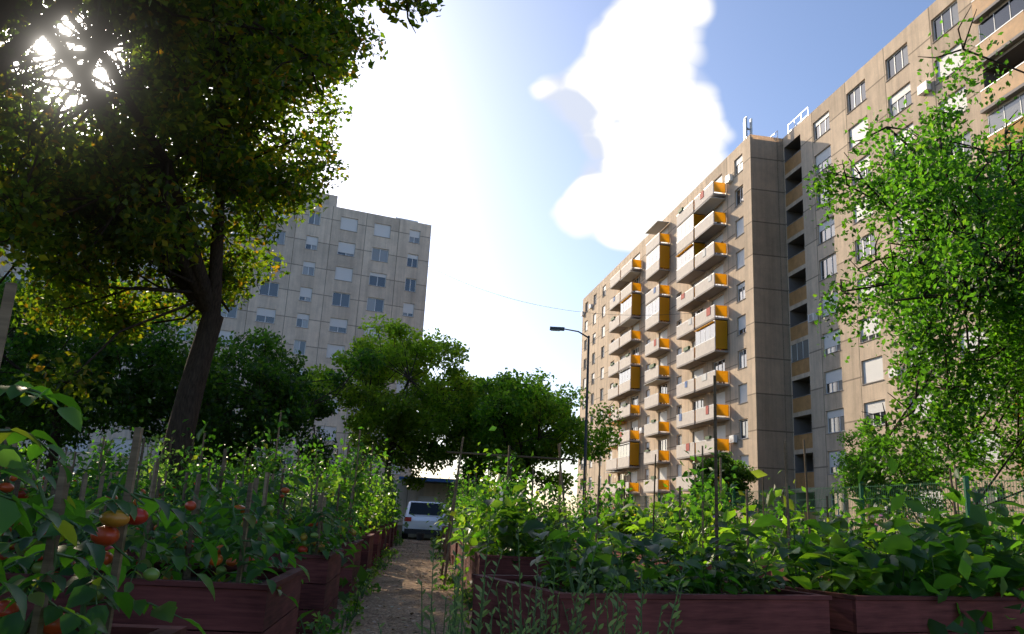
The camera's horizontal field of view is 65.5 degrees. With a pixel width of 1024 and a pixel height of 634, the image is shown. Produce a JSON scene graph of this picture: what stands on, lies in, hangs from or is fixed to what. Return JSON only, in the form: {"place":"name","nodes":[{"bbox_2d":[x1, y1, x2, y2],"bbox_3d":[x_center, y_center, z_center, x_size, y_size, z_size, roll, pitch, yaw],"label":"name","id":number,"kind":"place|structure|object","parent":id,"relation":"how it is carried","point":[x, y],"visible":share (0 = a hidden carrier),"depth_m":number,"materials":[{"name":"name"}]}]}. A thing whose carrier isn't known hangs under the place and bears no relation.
{"place":"outdoors","nodes":[
{"label":"outdoors","id":0,"kind":"place"},
{"bbox_2d":[300,475,495,525],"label":"garage","id":1,"kind":"structure","parent":0,"point":[430,489],"depth_m":58.52,"materials":[{"name":"grey"}]},
{"bbox_2d":[326,539,473,633],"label":"wood chip path","id":2,"kind":"structure","parent":0,"point":[412,597],"depth_m":9.91,"materials":[{"name":"brown wood"}]},
{"bbox_2d":[0,0,387,510],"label":"tree","id":3,"kind":"object","parent":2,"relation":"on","point":[113,185],"visible":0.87,"depth_m":16.68,"materials":[{"name":"green plant"}]},
{"bbox_2d":[327,540,467,633],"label":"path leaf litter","id":4,"kind":"object","parent":2,"relation":"on","point":[410,590],"visible":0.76,"depth_m":11.05,"materials":[{"name":"brown plant"}]},
{"bbox_2d":[360,533,453,565],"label":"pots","id":5,"kind":"object","parent":2,"relation":"on","point":[420,536],"visible":0.2,"depth_m":29.78,"materials":[{"name":"ceramic"}]},
{"bbox_2d":[0,522,1023,633],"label":"raised garden beds","id":6,"kind":"object","parent":2,"relation":"on","point":[244,608],"visible":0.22,"depth_m":5.18,"materials":[{"name":"brown wood"}]},
{"bbox_2d":[0,467,356,633],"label":"tomatoes","id":7,"kind":"object","parent":6,"relation":"on","point":[108,534],"visible":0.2,"depth_m":2.67,"materials":[{"name":"red food"}]},
{"bbox_2d":[173,484,991,545],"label":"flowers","id":8,"kind":"object","parent":6,"relation":"on","point":[501,499],"visible":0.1,"depth_m":10.47,"materials":[{"name":"green plant"}]},
{"bbox_2d":[0,381,1023,633],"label":"garden plants","id":9,"kind":"object","parent":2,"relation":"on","point":[854,573],"visible":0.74,"depth_m":5.12,"materials":[{"name":"green plant"}]},
{"bbox_2d":[440,375,959,584],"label":"wooden stakes","id":10,"kind":"object","parent":2,"relation":"on","point":[450,526],"visible":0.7,"depth_m":10.14,"materials":[{"name":"brown wood"}]},
{"bbox_2d":[590,476,1023,554],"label":"garden fence","id":11,"kind":"object","parent":2,"relation":"on","point":[965,482],"visible":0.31,"depth_m":13.16,"materials":[{"name":"green"}]},
{"bbox_2d":[397,526,440,541],"bbox_3d":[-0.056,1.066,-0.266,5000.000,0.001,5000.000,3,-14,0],"label":"ground","id":12,"kind":"structure","parent":0,"point":[413,536],"depth_m":35.94,"materials":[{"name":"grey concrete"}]},
{"bbox_2d":[0,276,105,445],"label":"tree","id":13,"kind":"object","parent":12,"relation":"on","point":[43,418],"visible":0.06,"depth_m":38.53,"materials":[{"name":"green plant"}]},
{"bbox_2d":[0,271,218,486],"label":"tree","id":14,"kind":"object","parent":12,"relation":"on","point":[128,400],"visible":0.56,"depth_m":32.27,"materials":[{"name":"green plant"}]},
{"bbox_2d":[0,145,431,490],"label":"apartment block","id":15,"kind":"structure","parent":12,"relation":"on","point":[348,269],"depth_m":81.65,"materials":[{"name":"grey concrete"}]},
{"bbox_2d":[445,274,697,314],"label":"overhead cable","id":16,"kind":"object","parent":15,"relation":"attached to","point":[556,308],"visible":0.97,"depth_m":76.77,"materials":[{"name":"black plastic"}]},
{"bbox_2d":[0,0,444,127],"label":"tree","id":17,"kind":"object","parent":12,"relation":"on","point":[176,13],"visible":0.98,"depth_m":11.47,"materials":[{"name":"green plant"}]},
{"bbox_2d":[136,325,385,490],"bbox_3d":[-12.037,5.011,37.699,11.120,9.605,11.481,3,-14,0],"label":"tree","id":18,"kind":"object","parent":12,"relation":"on","point":[272,390],"visible":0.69,"depth_m":35.83,"materials":[{"name":"green plant"}]},
{"bbox_2d":[303,314,485,490],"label":"tree","id":19,"kind":"object","parent":12,"relation":"on","point":[424,412],"visible":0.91,"depth_m":43.62,"materials":[{"name":"green plant"}]},
{"bbox_2d":[401,501,446,538],"bbox_3d":[-3.533,8.271,32.382,1.748,1.480,4.100,4,-14,-5],"label":"van","id":20,"kind":"object","parent":12,"relation":"on","point":[420,510],"visible":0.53,"depth_m":30.56,"materials":[{"name":"white paint"}]},
{"bbox_2d":[410,375,532,491],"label":"tree","id":21,"kind":"object","parent":12,"relation":"on","point":[441,444],"visible":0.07,"depth_m":47.60,"materials":[{"name":"green plant"}]},
{"bbox_2d":[0,282,1023,633],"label":"stems and stakes","id":22,"kind":"object","parent":12,"relation":"on","point":[34,622],"visible":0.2,"depth_m":4.77,"materials":[{"name":"green plant"}]},
{"bbox_2d":[2,395,1023,633],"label":"garden plants","id":23,"kind":"object","parent":12,"relation":"on","point":[503,523],"visible":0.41,"depth_m":11.50,"materials":[{"name":"green plant"}]},
{"bbox_2d":[454,367,625,498],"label":"tree","id":24,"kind":"object","parent":12,"relation":"on","point":[505,402],"visible":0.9,"depth_m":42.01,"materials":[{"name":"green plant"}]},
{"bbox_2d":[550,326,589,503],"bbox_3d":[2.541,5.341,36.836,1.975,9.930,0.260,3,-14,0],"label":"street lamp","id":25,"kind":"object","parent":12,"relation":"on","point":[587,389],"visible":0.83,"depth_m":37.17,"materials":[{"name":"grey metal"}]},
{"bbox_2d":[690,452,764,511],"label":"tree","id":26,"kind":"object","parent":12,"relation":"on","point":[743,473],"visible":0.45,"depth_m":48.00,"materials":[{"name":"green plant"}]},
{"bbox_2d":[577,0,1023,544],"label":"apartment block","id":27,"kind":"structure","parent":12,"relation":"on","point":[736,255],"depth_m":59.14,"materials":[{"name":"beige concrete"}]},
{"bbox_2d":[830,416,952,533],"bbox_3d":[18.760,8.437,39.366,5.608,6.905,5.585,-2,-15,19],"label":"tree","id":28,"kind":"object","parent":12,"relation":"on","point":[850,462],"visible":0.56,"depth_m":38.88,"materials":[{"name":"green plant"}]},
{"bbox_2d":[803,5,1023,552],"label":"tree","id":29,"kind":"object","parent":12,"relation":"on","point":[931,273],"visible":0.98,"depth_m":13.20,"materials":[{"name":"green plant"}]},
{"bbox_2d":[0,0,935,515],"label":"sky","id":30,"kind":"structure","parent":0,"point":[539,143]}
]}

